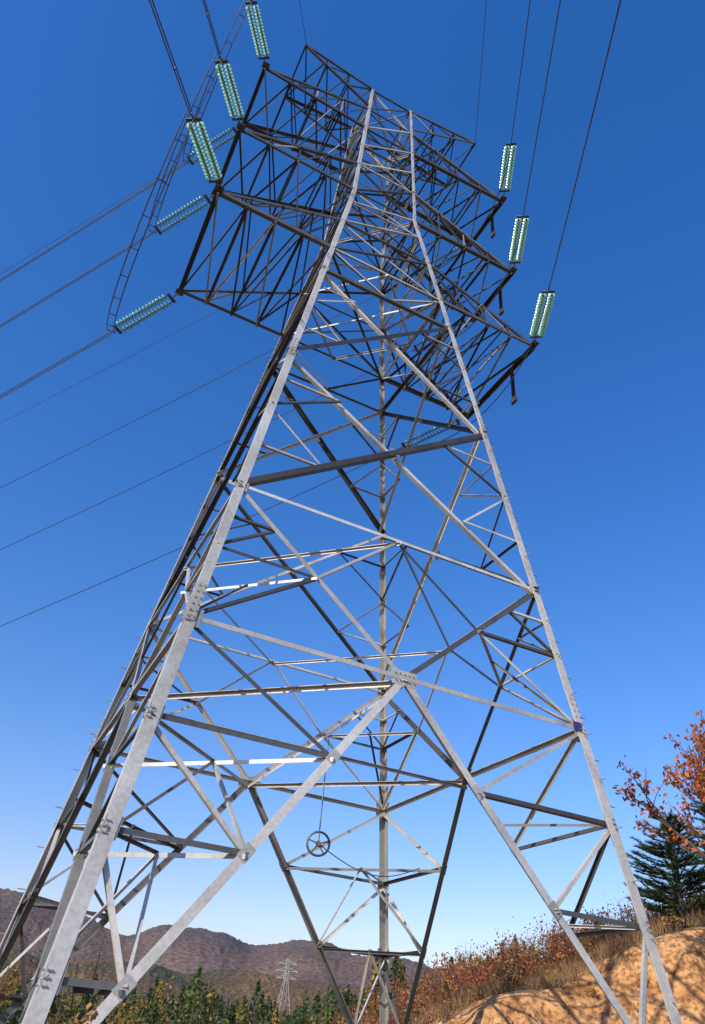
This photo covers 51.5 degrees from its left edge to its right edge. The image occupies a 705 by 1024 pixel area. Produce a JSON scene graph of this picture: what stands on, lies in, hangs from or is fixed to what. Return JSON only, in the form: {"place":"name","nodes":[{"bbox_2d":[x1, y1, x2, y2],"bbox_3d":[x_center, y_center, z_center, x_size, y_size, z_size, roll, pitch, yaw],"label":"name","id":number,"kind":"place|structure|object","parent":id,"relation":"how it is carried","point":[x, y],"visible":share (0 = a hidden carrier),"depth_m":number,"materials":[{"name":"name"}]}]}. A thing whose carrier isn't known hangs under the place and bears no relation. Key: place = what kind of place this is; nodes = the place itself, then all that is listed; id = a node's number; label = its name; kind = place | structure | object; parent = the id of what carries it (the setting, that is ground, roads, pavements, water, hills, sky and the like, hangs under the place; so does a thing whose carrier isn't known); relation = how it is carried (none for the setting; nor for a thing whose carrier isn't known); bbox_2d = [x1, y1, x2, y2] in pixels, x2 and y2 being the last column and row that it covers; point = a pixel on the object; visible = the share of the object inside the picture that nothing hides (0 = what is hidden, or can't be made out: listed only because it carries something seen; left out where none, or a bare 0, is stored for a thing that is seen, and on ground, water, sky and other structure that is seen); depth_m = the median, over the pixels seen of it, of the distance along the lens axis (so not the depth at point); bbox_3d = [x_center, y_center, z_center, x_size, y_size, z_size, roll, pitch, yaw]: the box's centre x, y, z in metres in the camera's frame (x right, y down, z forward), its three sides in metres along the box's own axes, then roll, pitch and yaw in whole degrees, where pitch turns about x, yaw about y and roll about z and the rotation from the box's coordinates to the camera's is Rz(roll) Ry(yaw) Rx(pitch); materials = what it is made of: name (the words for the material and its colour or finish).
{"place":"outdoors","nodes":[
{"label":"outdoors","id":0,"kind":"place"},
{"bbox_2d":[3,948,409,1020],"bbox_3d":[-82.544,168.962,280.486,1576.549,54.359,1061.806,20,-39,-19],"label":"wooded hills","id":1,"kind":"structure","parent":0,"point":[232,984],"depth_m":459.73,"materials":[{"name":"plant"}]},
{"bbox_2d":[0,888,445,988],"bbox_3d":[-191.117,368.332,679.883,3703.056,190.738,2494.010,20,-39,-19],"label":"hill range","id":2,"kind":"structure","parent":0,"point":[188,950],"depth_m":1070.12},
{"bbox_2d":[0,0,704,967],"label":"sky","id":3,"kind":"structure","parent":0,"point":[599,454],"materials":[{"name":"blue"}]},
{"bbox_2d":[250,924,704,1023],"bbox_3d":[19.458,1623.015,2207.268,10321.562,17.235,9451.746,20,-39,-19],"label":"ground","id":4,"kind":"structure","parent":0,"point":[682,953],"depth_m":21.42,"materials":[{"name":"soil"}]},
{"bbox_2d":[0,938,112,1023],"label":"roadside weeds","id":5,"kind":"object","parent":4,"relation":"on","point":[84,1018],"visible":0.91,"depth_m":7.94,"materials":[{"name":"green plant"}]},
{"bbox_2d":[0,934,541,1023],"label":"forest","id":6,"kind":"object","parent":4,"relation":"on","point":[187,1008],"visible":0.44,"depth_m":49.83,"materials":[{"name":"green plant"}]},
{"bbox_2d":[276,958,296,1014],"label":"transmission tower","id":7,"kind":"structure","parent":4,"relation":"on","point":[287,968],"depth_m":277.78,"materials":[{"name":"metal"}]},
{"bbox_2d":[0,44,681,1023],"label":"transmission tower","id":8,"kind":"structure","parent":4,"relation":"on","point":[102,830],"depth_m":17.38,"materials":[{"name":"metal"}]},
{"bbox_2d":[112,292,179,333],"bbox_3d":[-6.838,-6.575,24.160,2.692,0.669,0.490,-14,-41,24],"label":"insulator string","id":9,"kind":"object","parent":8,"relation":"attached to","point":[119,331],"visible":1,"depth_m":24.13,"materials":[{"name":"green glass"}]},
{"bbox_2d":[153,194,213,234],"bbox_3d":[-6.125,-10.828,26.564,2.692,0.669,0.490,-14,-41,24],"label":"insulator string","id":10,"kind":"object","parent":8,"relation":"attached to","point":[180,212],"visible":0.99,"depth_m":26.53,"materials":[{"name":"green glass"}]},
{"bbox_2d":[185,113,222,189],"bbox_3d":[-3.923,-9.577,19.568,0.490,0.838,2.492,1,-37,6],"label":"insulator string","id":11,"kind":"object","parent":8,"relation":"attached to","point":[207,145],"visible":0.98,"depth_m":19.43,"materials":[{"name":"green glass"}]},
{"bbox_2d":[186,126,236,164],"bbox_3d":[-5.581,-14.777,29.469,2.692,0.669,0.490,-14,-41,24],"label":"insulator string","id":12,"kind":"object","parent":8,"relation":"attached to","point":[213,141],"visible":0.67,"depth_m":29.39,"materials":[{"name":"green glass"}]},
{"bbox_2d":[215,55,244,127],"bbox_3d":[-3.822,-13.148,22.976,0.490,0.838,2.492,1,-37,6],"label":"insulator string","id":13,"kind":"object","parent":8,"relation":"attached to","point":[233,87],"visible":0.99,"depth_m":22.85,"materials":[{"name":"green glass"}]},
{"bbox_2d":[245,0,268,65],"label":"insulator string","id":14,"kind":"object","parent":8,"relation":"attached to","point":[257,14],"visible":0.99,"depth_m":25.89,"materials":[{"name":"green glass"}]},
{"bbox_2d":[0,0,620,625],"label":"power line wires","id":15,"kind":"object","parent":8,"relation":"attached to","point":[172,170],"visible":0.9,"depth_m":24.87,"materials":[{"name":"metal"}]},
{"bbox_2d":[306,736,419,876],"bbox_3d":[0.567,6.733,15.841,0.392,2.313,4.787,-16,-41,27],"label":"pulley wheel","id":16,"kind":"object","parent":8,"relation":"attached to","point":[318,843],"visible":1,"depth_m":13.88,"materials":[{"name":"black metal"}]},
{"bbox_2d":[400,418,460,447],"bbox_3d":[3.017,-2.984,27.730,2.692,0.669,0.490,-14,-41,24],"label":"insulator string","id":17,"kind":"object","parent":8,"relation":"attached to","point":[432,430],"visible":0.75,"depth_m":27.71,"materials":[{"name":"green glass"}]},
{"bbox_2d":[414,246,468,274],"bbox_3d":[3.972,-11.296,32.930,2.692,0.669,0.490,-14,-41,24],"label":"insulator string","id":18,"kind":"object","parent":8,"relation":"attached to","point":[442,257],"visible":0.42,"depth_m":32.78,"materials":[{"name":"green glass"}]},
{"bbox_2d":[413,320,472,351],"bbox_3d":[3.677,-7.257,30.114,2.692,0.669,0.490,-14,-41,24],"label":"insulator string","id":19,"kind":"object","parent":8,"relation":"attached to","point":[418,344],"visible":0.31,"depth_m":30.10,"materials":[{"name":"green glass"}]},
{"bbox_2d":[490,212,495,238],"bbox_3d":[5.861,-12.075,30.673,0.138,1.750,0.240,20,-39,-19],"label":"jumper support insulator","id":20,"kind":"object","parent":8,"relation":"hanging from","point":[493,233],"visible":1,"depth_m":30.46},
{"bbox_2d":[498,284,504,315],"bbox_3d":[5.618,-8.094,27.771,0.138,1.750,0.240,20,-39,-19],"label":"jumper support insulator","id":21,"kind":"object","parent":8,"relation":"hanging from","point":[501,311],"visible":0.94,"depth_m":27.59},
{"bbox_2d":[499,142,516,199],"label":"insulator string","id":22,"kind":"object","parent":8,"relation":"attached to","point":[511,163],"visible":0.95,"depth_m":28.94,"materials":[{"name":"green glass"}]},
{"bbox_2d":[510,366,517,404],"bbox_3d":[5.402,-4.316,24.659,0.138,1.750,0.240,20,-39,-19],"label":"jumper support insulator","id":23,"kind":"object","parent":8,"relation":"hanging from","point":[514,400],"visible":0.91,"depth_m":24.51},
{"bbox_2d":[509,215,528,270],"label":"insulator string","id":24,"kind":"object","parent":8,"relation":"attached to","point":[516,232],"visible":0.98,"depth_m":26.00,"materials":[{"name":"green glass"}]},
{"bbox_2d":[530,287,555,345],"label":"insulator string","id":25,"kind":"object","parent":8,"relation":"attached to","point":[539,310],"visible":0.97,"depth_m":22.61,"materials":[{"name":"green glass"}]},
{"bbox_2d":[249,876,704,1023],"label":"autumn shrubs","id":26,"kind":"object","parent":4,"relation":"on","point":[556,948],"visible":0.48,"depth_m":25.92,"materials":[{"name":"brown plant"}]},
{"bbox_2d":[613,710,704,858],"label":"autumn oak tree","id":27,"kind":"object","parent":4,"relation":"on","point":[698,782],"visible":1,"depth_m":20.69,"materials":[{"name":"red plant"}]},
{"bbox_2d":[623,810,704,928],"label":"pine tree","id":28,"kind":"object","parent":4,"relation":"on","point":[669,851],"visible":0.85,"depth_m":25.32,"materials":[{"name":"green plant"}]},
{"bbox_2d":[672,792,704,891],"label":"tree","id":29,"kind":"object","parent":4,"relation":"on","point":[702,808],"visible":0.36,"depth_m":28.71,"materials":[{"name":"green plant"}]},
{"bbox_2d":[401,906,704,1023],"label":"grass","id":30,"kind":"structure","parent":0,"point":[548,981],"depth_m":22.74,"materials":[{"name":"brown plant"}]}
]}

